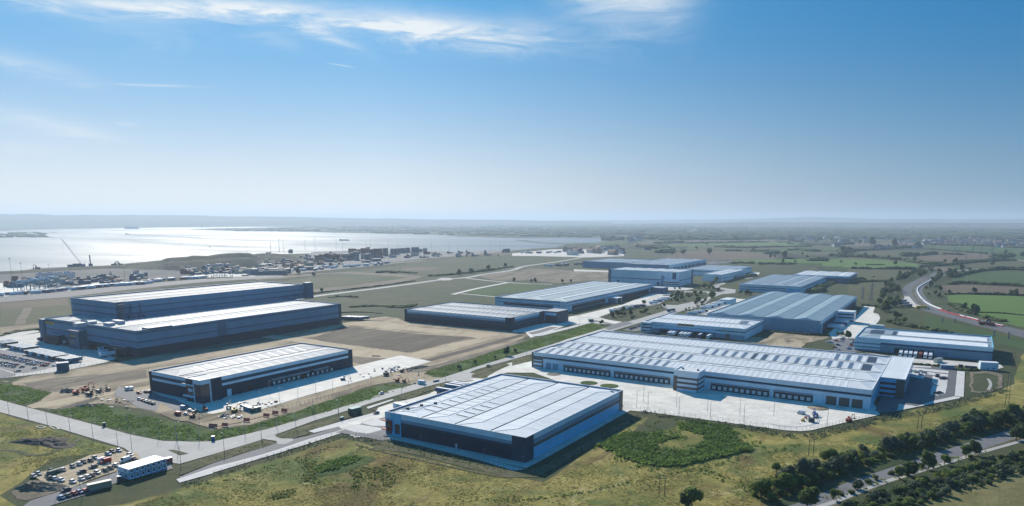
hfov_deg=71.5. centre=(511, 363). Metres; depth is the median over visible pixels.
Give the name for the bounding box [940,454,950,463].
tree
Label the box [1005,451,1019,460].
bush
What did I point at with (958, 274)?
hedgerow
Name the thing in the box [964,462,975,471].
bush
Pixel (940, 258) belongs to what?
field
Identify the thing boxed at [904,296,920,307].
lay by
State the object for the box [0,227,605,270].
estuary water
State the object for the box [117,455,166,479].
site cabins
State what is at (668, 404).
painted markings
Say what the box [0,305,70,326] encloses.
field
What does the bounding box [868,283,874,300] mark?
power pole
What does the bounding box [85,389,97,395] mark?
excavator
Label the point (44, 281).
gantry crane
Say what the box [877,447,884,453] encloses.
bush
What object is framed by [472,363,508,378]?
verge
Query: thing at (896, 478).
path
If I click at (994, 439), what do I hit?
road
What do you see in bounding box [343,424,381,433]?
parking bays
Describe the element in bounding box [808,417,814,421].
skip
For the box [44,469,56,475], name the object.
parked van
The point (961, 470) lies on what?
bush
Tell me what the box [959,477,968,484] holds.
bush
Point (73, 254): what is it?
crawler crane
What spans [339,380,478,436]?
forecourt
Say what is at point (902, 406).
pavement
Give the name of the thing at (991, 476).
bush
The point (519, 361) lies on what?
verge
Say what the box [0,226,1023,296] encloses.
ground
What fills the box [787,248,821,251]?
hedgerow
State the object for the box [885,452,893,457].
bush
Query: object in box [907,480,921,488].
bush
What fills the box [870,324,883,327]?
trailer
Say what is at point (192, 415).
excavator
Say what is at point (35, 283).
gantry crane
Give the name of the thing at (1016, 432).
tree
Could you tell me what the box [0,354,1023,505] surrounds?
meadow
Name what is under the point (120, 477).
generator
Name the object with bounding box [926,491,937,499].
bush
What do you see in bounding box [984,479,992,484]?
bush
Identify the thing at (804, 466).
tree
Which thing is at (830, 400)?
loading door
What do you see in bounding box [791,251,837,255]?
field
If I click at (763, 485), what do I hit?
tree
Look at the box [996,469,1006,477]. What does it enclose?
bush
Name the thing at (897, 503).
bush
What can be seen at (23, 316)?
dirt path
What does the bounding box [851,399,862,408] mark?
loading door
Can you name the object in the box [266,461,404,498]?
shrubs
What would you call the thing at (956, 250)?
hedgerow
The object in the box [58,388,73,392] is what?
spoil heap
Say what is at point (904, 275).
tree
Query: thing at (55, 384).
bare earth
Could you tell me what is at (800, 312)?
warehouse
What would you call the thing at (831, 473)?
bush
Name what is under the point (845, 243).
hedgerow
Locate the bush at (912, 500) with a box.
[902,495,915,504]
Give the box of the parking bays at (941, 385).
[930,376,947,394]
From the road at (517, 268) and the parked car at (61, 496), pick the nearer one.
the parked car at (61, 496)
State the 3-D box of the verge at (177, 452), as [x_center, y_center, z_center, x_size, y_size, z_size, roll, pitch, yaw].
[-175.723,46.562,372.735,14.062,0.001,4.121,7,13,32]
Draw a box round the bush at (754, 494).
[751,490,758,496]
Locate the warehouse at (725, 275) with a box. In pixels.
[702,269,745,281]
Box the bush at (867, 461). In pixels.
[863,458,872,465]
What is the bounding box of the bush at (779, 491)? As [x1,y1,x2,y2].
[775,487,785,495]
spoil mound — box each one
[119,253,263,270]
[254,253,310,262]
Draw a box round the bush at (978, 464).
[972,461,982,469]
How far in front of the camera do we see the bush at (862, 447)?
373.27 m
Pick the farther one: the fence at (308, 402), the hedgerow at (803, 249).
the hedgerow at (803, 249)
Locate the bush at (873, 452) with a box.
[869,450,879,456]
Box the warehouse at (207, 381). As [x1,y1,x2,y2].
[149,342,352,403]
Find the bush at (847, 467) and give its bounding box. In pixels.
[843,463,851,473]
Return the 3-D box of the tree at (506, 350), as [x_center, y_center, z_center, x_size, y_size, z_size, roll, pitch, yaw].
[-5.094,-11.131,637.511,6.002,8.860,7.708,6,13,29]
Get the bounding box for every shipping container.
[3,281,9,286]
[9,281,23,286]
[11,276,27,280]
[54,276,67,281]
[60,279,73,284]
[79,279,91,283]
[86,277,97,281]
[86,479,111,491]
[100,274,114,278]
[109,277,122,280]
[129,273,137,279]
[133,271,144,276]
[190,271,201,274]
[243,405,252,411]
[255,263,263,267]
[303,261,313,265]
[940,364,954,368]
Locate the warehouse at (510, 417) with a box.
[381,373,622,462]
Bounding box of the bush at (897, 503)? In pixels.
[892,501,902,505]
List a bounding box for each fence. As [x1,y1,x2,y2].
[1,358,124,378]
[214,432,379,471]
[225,382,370,412]
[357,410,647,474]
[633,405,876,430]
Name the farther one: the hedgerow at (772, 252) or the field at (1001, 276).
the hedgerow at (772, 252)
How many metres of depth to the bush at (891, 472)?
339.98 m
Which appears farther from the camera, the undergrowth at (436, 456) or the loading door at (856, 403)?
the loading door at (856, 403)
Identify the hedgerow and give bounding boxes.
[0,328,39,335]
[313,280,415,293]
[328,295,358,297]
[341,311,381,313]
[349,303,416,307]
[375,270,397,272]
[397,271,417,272]
[427,266,513,275]
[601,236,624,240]
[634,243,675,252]
[652,240,684,243]
[683,241,789,242]
[714,245,812,247]
[725,249,769,250]
[734,273,757,278]
[758,262,796,264]
[763,250,780,253]
[766,330,828,335]
[787,243,830,244]
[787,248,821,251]
[805,257,829,260]
[805,281,836,292]
[828,253,951,264]
[836,248,855,253]
[841,242,854,244]
[849,277,865,282]
[851,266,914,269]
[855,279,889,282]
[856,245,908,250]
[861,303,892,308]
[886,319,953,332]
[890,244,911,247]
[899,251,937,256]
[913,363,939,365]
[919,258,1016,266]
[929,243,1023,247]
[930,248,985,253]
[942,252,964,254]
[944,292,1023,295]
[947,266,1023,276]
[947,280,1023,286]
[947,303,1007,321]
[951,257,1008,262]
[953,368,979,370]
[978,311,1023,314]
[989,253,1016,257]
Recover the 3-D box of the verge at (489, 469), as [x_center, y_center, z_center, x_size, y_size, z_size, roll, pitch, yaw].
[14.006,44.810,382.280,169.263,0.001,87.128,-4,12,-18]
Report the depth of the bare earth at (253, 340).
689.21 m
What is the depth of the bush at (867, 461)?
352.92 m
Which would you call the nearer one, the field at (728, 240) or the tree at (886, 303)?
the tree at (886, 303)
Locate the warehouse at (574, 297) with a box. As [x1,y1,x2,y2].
[495,281,667,311]
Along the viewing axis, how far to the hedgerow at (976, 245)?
3272.11 m
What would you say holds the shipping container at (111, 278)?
on the quay yard at (121, 273)
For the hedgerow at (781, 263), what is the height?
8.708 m
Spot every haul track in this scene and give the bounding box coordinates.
[425,334,524,360]
[428,340,526,369]
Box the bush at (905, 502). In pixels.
[901,499,910,505]
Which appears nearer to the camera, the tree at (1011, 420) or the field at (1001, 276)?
the tree at (1011, 420)
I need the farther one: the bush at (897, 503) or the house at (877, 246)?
the house at (877, 246)
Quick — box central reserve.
[911,276,933,308]
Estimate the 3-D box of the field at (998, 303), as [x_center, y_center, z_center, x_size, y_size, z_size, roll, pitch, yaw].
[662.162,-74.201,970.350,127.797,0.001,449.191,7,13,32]
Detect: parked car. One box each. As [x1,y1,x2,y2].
[56,494,65,499]
[60,487,71,491]
[88,464,98,467]
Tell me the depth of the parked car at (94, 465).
349.43 m
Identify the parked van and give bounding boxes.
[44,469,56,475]
[100,457,111,463]
[119,456,130,462]
[796,410,805,413]
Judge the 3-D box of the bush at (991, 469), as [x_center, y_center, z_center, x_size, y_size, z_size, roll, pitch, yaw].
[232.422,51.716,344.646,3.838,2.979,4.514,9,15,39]
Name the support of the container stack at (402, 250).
on the quay yard at (400, 257)
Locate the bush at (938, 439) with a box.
[935,434,943,443]
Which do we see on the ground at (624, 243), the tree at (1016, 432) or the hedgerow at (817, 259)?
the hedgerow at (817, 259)
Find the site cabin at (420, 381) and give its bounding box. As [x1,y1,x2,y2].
[417,380,425,383]
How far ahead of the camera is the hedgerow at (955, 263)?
1957.24 m
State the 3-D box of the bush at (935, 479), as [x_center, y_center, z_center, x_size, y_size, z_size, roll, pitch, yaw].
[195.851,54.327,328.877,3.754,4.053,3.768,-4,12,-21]
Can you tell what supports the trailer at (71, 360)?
on the delivery yard at (90, 357)
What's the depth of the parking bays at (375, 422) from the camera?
427.04 m
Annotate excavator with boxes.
[72,388,84,393]
[81,382,94,391]
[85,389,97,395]
[96,387,103,392]
[189,412,200,417]
[383,368,391,375]
[845,414,854,421]
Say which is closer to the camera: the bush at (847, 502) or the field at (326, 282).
the bush at (847, 502)
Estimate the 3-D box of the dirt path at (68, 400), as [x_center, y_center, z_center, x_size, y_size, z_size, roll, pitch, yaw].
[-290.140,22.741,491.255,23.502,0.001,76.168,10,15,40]
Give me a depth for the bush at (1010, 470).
340.62 m
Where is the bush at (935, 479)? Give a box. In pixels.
[931,477,939,483]
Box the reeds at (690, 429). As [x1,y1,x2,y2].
[649,420,704,445]
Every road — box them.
[0,275,282,301]
[0,299,703,463]
[0,330,38,338]
[24,463,172,505]
[180,427,341,477]
[255,260,422,276]
[295,257,583,299]
[453,282,505,293]
[466,278,529,283]
[588,319,631,329]
[662,283,735,309]
[790,429,1017,505]
[903,271,1023,337]
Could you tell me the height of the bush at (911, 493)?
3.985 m
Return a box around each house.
[567,248,578,254]
[586,247,593,252]
[593,248,601,253]
[607,248,618,254]
[634,236,642,240]
[787,237,794,241]
[795,237,803,241]
[873,244,882,248]
[913,243,922,247]
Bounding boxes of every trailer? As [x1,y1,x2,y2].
[1,341,17,346]
[22,346,38,350]
[50,354,67,360]
[64,356,82,362]
[99,351,115,356]
[358,316,369,319]
[435,387,450,392]
[444,383,461,388]
[449,382,465,385]
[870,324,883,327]
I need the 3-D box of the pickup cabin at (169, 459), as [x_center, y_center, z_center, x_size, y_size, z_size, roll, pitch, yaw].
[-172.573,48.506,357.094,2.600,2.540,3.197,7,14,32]
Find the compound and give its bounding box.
[35,449,139,487]
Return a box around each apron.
[260,435,293,443]
[387,407,633,467]
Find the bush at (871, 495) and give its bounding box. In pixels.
[864,492,876,500]
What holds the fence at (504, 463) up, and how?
on the verge at (489, 469)
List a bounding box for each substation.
[56,361,68,371]
[348,406,361,414]
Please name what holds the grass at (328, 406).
on the green swale at (297, 415)
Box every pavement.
[176,416,384,482]
[181,468,212,480]
[309,409,390,432]
[367,399,392,408]
[531,330,601,353]
[532,322,591,335]
[832,438,1020,505]
[897,396,959,410]
[955,371,964,396]
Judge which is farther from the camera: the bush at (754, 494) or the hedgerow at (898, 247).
the hedgerow at (898, 247)
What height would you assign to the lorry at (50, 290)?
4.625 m
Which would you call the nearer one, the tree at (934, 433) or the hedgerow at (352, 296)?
the tree at (934, 433)
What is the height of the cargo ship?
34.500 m
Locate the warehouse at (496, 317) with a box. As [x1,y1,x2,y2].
[404,302,568,330]
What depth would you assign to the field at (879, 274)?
1607.74 m
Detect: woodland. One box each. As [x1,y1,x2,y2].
[0,225,618,237]
[339,223,1023,239]
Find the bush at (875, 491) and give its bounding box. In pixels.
[871,489,880,499]
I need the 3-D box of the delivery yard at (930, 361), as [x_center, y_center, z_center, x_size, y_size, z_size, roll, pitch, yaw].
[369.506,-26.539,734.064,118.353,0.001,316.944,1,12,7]
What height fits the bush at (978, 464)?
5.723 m
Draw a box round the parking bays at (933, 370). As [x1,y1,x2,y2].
[912,367,948,372]
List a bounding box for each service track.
[356,443,513,477]
[423,446,522,470]
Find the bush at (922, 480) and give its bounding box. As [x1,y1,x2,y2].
[915,477,925,484]
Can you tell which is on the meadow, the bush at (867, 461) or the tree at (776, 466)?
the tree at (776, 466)
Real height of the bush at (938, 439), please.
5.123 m
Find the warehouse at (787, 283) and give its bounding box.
[739,274,825,292]
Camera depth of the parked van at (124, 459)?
357.69 m
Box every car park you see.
[0,350,54,372]
[0,369,15,377]
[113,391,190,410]
[114,386,189,410]
[624,326,640,330]
[706,260,731,263]
[827,338,855,352]
[876,365,956,412]
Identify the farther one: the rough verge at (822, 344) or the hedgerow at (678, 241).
the hedgerow at (678, 241)
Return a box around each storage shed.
[73,263,80,266]
[245,269,287,274]
[256,267,290,272]
[292,265,313,269]
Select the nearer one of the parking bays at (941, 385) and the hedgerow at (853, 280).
the parking bays at (941, 385)
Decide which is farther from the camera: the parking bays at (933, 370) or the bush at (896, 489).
the parking bays at (933, 370)
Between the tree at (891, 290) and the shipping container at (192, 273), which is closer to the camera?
the tree at (891, 290)
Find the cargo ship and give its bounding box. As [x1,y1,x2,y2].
[125,226,138,228]
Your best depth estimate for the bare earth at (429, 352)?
657.91 m
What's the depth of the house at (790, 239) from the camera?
3923.23 m
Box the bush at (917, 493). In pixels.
[914,490,922,495]
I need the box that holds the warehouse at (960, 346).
[854,327,993,360]
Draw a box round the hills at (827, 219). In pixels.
[551,217,1023,223]
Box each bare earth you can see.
[4,358,150,385]
[11,316,527,429]
[23,370,147,391]
[139,337,276,357]
[156,403,277,427]
[256,272,422,292]
[314,326,467,352]
[342,321,502,337]
[352,338,486,358]
[353,356,427,372]
[480,271,525,280]
[518,268,607,282]
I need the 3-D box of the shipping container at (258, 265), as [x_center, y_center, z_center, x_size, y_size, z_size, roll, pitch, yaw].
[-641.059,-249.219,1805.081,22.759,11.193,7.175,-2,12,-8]
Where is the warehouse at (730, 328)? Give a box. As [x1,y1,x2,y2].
[641,313,762,339]
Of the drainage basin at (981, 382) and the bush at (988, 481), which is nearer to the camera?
the bush at (988, 481)
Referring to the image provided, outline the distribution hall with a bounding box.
[38,281,341,357]
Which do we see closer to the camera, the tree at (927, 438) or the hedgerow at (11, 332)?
the tree at (927, 438)
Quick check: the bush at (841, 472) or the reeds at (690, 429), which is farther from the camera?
the reeds at (690, 429)
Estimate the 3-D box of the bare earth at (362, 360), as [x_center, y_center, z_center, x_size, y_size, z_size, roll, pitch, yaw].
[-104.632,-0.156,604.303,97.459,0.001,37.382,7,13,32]
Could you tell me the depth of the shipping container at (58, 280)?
1384.95 m
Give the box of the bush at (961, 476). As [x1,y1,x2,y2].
[958,474,965,480]
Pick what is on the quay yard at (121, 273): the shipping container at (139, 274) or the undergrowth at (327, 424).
the shipping container at (139, 274)
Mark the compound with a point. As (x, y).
(68, 473)
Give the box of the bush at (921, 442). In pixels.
[916,440,925,448]
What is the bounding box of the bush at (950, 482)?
[944,476,954,488]
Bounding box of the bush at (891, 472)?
[887,470,894,474]
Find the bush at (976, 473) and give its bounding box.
[971,471,980,475]
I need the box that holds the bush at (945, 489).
[940,486,951,494]
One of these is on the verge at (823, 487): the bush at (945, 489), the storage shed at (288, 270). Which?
the bush at (945, 489)
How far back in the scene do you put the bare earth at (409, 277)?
1471.31 m
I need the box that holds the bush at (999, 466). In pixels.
[994,463,1006,472]
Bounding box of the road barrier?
[917,277,941,308]
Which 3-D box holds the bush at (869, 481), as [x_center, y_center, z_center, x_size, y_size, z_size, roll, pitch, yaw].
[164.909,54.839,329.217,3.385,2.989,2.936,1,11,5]
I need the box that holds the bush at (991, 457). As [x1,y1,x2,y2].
[987,455,997,460]
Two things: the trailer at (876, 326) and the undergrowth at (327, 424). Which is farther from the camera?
the trailer at (876, 326)
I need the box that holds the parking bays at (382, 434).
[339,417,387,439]
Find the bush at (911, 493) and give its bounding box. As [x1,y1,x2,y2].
[907,489,915,497]
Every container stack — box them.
[314,254,324,260]
[324,253,334,260]
[334,254,340,260]
[341,254,350,259]
[348,248,360,253]
[353,251,358,259]
[361,247,369,252]
[365,253,370,259]
[369,248,382,257]
[383,248,387,255]
[390,248,398,254]
[399,248,405,252]
[411,247,418,252]
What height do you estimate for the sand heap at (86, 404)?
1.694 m
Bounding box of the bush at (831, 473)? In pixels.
[825,470,835,477]
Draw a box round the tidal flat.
[516,240,566,244]
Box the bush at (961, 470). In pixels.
[957,468,964,474]
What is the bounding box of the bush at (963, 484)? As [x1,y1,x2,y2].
[958,481,965,488]
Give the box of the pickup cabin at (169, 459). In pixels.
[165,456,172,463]
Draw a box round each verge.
[169,450,187,454]
[179,440,274,474]
[201,415,312,440]
[276,413,357,437]
[373,413,643,476]
[399,382,447,398]
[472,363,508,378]
[512,356,531,365]
[770,422,1023,505]
[802,337,835,350]
[895,271,1023,339]
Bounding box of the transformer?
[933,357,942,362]
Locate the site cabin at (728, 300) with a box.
[720,297,735,303]
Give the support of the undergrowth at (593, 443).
on the verge at (489, 469)
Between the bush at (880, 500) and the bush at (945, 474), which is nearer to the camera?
the bush at (880, 500)
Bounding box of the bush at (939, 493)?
[936,491,943,497]
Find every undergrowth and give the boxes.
[182,434,378,487]
[192,446,415,497]
[215,358,529,458]
[374,442,504,471]
[485,443,800,501]
[547,415,640,463]
[641,387,1005,438]
[744,417,1023,497]
[822,451,985,498]
[854,456,1023,505]
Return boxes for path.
[0,323,38,332]
[0,437,83,455]
[15,308,31,324]
[28,387,148,407]
[262,335,373,357]
[817,439,1023,505]
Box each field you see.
[0,298,68,308]
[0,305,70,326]
[276,248,674,319]
[288,277,371,288]
[402,267,442,270]
[464,285,504,295]
[504,282,548,293]
[634,241,667,244]
[665,251,777,259]
[668,243,819,245]
[683,240,784,242]
[686,246,751,249]
[734,259,837,262]
[761,247,809,250]
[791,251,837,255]
[822,259,914,265]
[843,242,928,245]
[844,259,918,267]
[847,282,883,302]
[848,269,910,281]
[850,250,942,258]
[909,254,990,262]
[922,467,1023,505]
[923,246,1023,259]
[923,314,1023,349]
[926,266,954,270]
[942,285,1023,293]
[947,294,1023,326]
[952,271,1023,285]
[965,262,1023,266]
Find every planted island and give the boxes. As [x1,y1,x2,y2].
[547,373,560,375]
[580,381,596,384]
[600,384,618,387]
[807,405,827,410]
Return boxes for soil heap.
[10,436,79,448]
[15,481,68,491]
[404,365,428,369]
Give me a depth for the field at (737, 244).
3465.27 m
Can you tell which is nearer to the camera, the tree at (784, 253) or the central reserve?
the central reserve
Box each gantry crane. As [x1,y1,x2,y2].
[12,280,26,291]
[26,279,39,289]
[30,278,43,289]
[38,277,48,288]
[44,276,58,287]
[47,276,60,287]
[205,264,213,276]
[213,264,221,276]
[224,264,232,276]
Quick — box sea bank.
[0,264,135,273]
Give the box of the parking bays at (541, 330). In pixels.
[530,327,557,334]
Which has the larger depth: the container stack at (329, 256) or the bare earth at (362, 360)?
the container stack at (329, 256)
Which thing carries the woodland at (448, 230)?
on the ground at (624, 243)
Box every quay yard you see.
[0,267,193,287]
[0,282,123,296]
[194,273,254,276]
[252,249,511,275]
[512,249,623,256]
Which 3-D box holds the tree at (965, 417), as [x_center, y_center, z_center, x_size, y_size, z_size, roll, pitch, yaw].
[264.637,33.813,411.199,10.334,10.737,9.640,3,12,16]
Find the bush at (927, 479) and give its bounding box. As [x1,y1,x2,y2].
[920,476,929,483]
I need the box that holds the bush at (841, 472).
[838,468,845,475]
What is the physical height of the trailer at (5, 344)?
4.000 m
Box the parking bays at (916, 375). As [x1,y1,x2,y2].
[911,371,947,378]
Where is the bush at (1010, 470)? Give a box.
[1006,468,1014,473]
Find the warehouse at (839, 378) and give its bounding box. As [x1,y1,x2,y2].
[532,330,914,409]
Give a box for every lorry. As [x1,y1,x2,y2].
[9,291,21,294]
[30,290,41,293]
[44,289,56,292]
[670,330,677,335]
[827,325,842,328]
[832,321,846,325]
[916,306,928,308]
[978,321,994,325]
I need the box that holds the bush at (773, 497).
[765,492,777,501]
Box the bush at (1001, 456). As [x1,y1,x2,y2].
[997,454,1005,459]
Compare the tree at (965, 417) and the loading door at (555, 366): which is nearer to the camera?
the tree at (965, 417)
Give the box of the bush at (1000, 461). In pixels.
[995,460,1006,464]
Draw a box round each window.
[186,385,193,395]
[381,419,391,433]
[395,424,399,434]
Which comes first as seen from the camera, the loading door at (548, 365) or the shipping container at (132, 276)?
the loading door at (548, 365)
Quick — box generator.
[117,474,123,481]
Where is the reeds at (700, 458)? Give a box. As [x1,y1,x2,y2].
[596,442,755,466]
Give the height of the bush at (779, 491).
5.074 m
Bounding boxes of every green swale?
[0,384,50,405]
[54,385,408,441]
[427,323,607,377]
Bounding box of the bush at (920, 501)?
[917,499,924,503]
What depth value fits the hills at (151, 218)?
14428.05 m
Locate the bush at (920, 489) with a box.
[916,487,923,491]
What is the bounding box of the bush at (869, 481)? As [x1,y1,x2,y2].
[864,479,871,483]
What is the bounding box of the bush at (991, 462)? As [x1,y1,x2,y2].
[987,460,994,465]
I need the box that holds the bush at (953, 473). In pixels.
[950,470,957,476]
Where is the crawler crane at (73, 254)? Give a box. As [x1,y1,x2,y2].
[61,239,85,265]
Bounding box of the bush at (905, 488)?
[897,485,909,493]
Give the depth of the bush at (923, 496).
308.56 m
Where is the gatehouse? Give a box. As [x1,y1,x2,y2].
[393,402,405,407]
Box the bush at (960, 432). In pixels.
[956,430,965,436]
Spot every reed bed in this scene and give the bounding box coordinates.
[306,455,375,476]
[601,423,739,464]
[635,415,679,431]
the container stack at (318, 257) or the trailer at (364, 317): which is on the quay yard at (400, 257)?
the container stack at (318, 257)
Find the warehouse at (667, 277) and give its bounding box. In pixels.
[608,267,692,285]
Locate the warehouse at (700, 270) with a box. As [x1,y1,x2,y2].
[685,265,751,275]
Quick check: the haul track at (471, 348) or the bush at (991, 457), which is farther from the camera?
the haul track at (471, 348)
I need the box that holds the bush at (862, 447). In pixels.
[858,444,868,452]
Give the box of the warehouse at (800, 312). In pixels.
[707,291,856,332]
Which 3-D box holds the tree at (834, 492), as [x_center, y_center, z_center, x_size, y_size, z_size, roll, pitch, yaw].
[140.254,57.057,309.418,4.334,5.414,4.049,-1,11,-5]
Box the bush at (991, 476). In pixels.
[987,473,995,478]
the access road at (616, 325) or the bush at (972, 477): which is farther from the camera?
the access road at (616, 325)
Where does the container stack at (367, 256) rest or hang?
on the quay yard at (400, 257)
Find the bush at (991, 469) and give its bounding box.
[986,467,994,472]
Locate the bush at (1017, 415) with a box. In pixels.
[1011,412,1021,419]
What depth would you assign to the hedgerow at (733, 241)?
3754.64 m
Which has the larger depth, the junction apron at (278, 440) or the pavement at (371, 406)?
the pavement at (371, 406)
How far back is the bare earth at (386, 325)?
789.37 m
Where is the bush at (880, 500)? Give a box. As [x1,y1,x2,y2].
[876,497,885,503]
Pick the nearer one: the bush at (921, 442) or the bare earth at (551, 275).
the bush at (921, 442)
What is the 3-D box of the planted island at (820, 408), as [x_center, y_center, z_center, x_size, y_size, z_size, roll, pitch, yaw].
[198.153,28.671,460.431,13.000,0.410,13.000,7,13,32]
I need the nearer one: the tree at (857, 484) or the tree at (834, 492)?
the tree at (834, 492)
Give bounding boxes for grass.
[0,324,601,440]
[725,332,828,347]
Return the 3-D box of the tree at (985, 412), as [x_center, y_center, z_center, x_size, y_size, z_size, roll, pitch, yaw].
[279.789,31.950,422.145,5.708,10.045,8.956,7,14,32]
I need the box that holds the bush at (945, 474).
[940,470,950,478]
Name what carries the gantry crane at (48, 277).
on the quay yard at (3, 289)
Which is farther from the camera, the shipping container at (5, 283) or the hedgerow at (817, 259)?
the hedgerow at (817, 259)
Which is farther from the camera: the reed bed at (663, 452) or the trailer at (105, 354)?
the trailer at (105, 354)
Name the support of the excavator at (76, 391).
on the bare earth at (163, 361)
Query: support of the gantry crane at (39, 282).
on the quay yard at (3, 289)
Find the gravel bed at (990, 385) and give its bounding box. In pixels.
[987,379,991,389]
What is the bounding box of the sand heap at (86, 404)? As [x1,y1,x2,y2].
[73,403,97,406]
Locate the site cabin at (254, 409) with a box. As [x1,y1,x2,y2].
[249,406,260,412]
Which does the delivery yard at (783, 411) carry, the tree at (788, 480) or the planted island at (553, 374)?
the planted island at (553, 374)
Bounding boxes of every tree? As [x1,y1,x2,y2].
[503,346,509,355]
[679,492,691,505]
[684,485,703,505]
[750,478,772,497]
[771,462,780,473]
[772,478,785,487]
[775,464,795,477]
[778,473,796,491]
[781,250,786,256]
[788,475,800,490]
[793,458,815,474]
[795,474,806,488]
[798,486,819,505]
[809,458,820,467]
[814,468,823,479]
[816,467,826,475]
[819,448,838,459]
[820,462,830,470]
[826,455,844,471]
[830,488,839,499]
[839,452,855,460]
[842,453,853,466]
[845,330,851,337]
[846,449,858,459]
[852,479,863,488]
[869,236,875,245]
[878,436,897,451]
[880,286,888,292]
[880,305,887,310]
[883,300,889,311]
[888,287,894,293]
[889,435,904,448]
[890,300,898,305]
[891,239,898,244]
[893,310,898,316]
[894,465,907,477]
[898,433,906,442]
[901,272,908,279]
[901,461,919,476]
[902,432,909,439]
[904,435,918,449]
[917,430,932,440]
[920,449,937,468]
[921,434,933,446]
[924,428,936,438]
[934,426,950,439]
[940,421,954,431]
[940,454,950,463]
[952,420,960,432]
[959,412,979,426]
[960,302,967,307]
[960,444,972,457]
[961,421,975,428]
[963,426,971,435]
[969,408,984,417]
[969,439,982,454]
[970,303,980,312]
[975,416,984,428]
[980,410,988,417]
[983,416,992,429]
[990,411,1002,425]
[995,410,1009,423]
[1006,403,1022,413]
[1006,412,1014,425]
[1009,425,1023,440]
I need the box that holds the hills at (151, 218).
[0,214,612,225]
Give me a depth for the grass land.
483.19 m
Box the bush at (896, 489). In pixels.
[892,486,902,493]
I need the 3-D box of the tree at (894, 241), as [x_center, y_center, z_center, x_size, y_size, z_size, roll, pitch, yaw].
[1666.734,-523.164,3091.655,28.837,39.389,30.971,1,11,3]
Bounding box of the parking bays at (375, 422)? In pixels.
[361,418,384,425]
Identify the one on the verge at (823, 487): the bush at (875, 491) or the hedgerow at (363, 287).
the bush at (875, 491)
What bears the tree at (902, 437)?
on the meadow
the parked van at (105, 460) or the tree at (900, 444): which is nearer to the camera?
the parked van at (105, 460)
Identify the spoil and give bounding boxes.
[12,481,58,499]
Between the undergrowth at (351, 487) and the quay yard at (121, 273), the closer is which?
the undergrowth at (351, 487)
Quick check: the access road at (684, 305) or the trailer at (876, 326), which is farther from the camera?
the access road at (684, 305)
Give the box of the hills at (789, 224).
[613,222,1023,226]
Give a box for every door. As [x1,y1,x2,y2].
[227,389,231,395]
[247,384,251,391]
[546,363,550,368]
[553,364,557,369]
[826,396,836,404]
[838,397,849,406]
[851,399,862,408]
[940,352,947,357]
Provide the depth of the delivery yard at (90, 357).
652.41 m
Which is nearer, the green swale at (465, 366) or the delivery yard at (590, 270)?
the green swale at (465, 366)
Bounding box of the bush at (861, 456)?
[858,453,864,459]
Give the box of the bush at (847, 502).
[839,499,854,505]
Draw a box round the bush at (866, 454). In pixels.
[861,451,869,458]
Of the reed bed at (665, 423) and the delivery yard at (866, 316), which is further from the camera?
the delivery yard at (866, 316)
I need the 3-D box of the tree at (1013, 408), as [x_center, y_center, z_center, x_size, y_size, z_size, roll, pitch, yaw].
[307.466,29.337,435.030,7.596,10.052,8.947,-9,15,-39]
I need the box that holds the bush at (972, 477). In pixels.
[967,474,978,481]
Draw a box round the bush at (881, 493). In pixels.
[876,489,885,497]
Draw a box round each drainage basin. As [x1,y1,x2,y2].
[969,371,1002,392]
[971,373,998,390]
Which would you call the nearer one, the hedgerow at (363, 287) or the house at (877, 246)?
the hedgerow at (363, 287)
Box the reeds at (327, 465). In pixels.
[312,455,362,471]
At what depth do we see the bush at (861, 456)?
356.83 m
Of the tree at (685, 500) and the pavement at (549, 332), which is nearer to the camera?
the tree at (685, 500)
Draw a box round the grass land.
[0,259,1023,505]
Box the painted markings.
[89,380,848,440]
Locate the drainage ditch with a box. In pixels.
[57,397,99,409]
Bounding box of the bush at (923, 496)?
[920,493,927,501]
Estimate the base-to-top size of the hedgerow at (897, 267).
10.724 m
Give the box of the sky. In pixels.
[0,0,1023,220]
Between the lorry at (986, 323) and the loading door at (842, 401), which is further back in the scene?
the lorry at (986, 323)
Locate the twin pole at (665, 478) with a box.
[659,477,666,496]
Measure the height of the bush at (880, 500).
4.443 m
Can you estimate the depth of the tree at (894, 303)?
989.39 m
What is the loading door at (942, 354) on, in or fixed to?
in the warehouse at (960, 346)
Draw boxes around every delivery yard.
[0,333,114,377]
[143,355,431,413]
[471,361,879,430]
[513,293,654,337]
[574,269,607,271]
[645,286,693,305]
[686,299,744,314]
[829,306,879,337]
[832,336,1003,368]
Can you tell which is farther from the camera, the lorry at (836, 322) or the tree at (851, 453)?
the lorry at (836, 322)
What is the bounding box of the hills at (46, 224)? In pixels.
[0,220,479,227]
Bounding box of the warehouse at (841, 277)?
[793,271,856,283]
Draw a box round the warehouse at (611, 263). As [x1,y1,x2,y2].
[583,258,651,268]
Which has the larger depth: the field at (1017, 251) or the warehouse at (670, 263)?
the field at (1017, 251)
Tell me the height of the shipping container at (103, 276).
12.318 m
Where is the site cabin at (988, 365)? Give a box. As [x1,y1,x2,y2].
[978,361,998,369]
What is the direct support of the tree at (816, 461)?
on the meadow
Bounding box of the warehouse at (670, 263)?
[624,258,705,268]
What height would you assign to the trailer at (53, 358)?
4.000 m
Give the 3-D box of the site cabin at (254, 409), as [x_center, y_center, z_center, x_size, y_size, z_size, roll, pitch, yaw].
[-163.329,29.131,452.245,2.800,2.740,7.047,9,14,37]

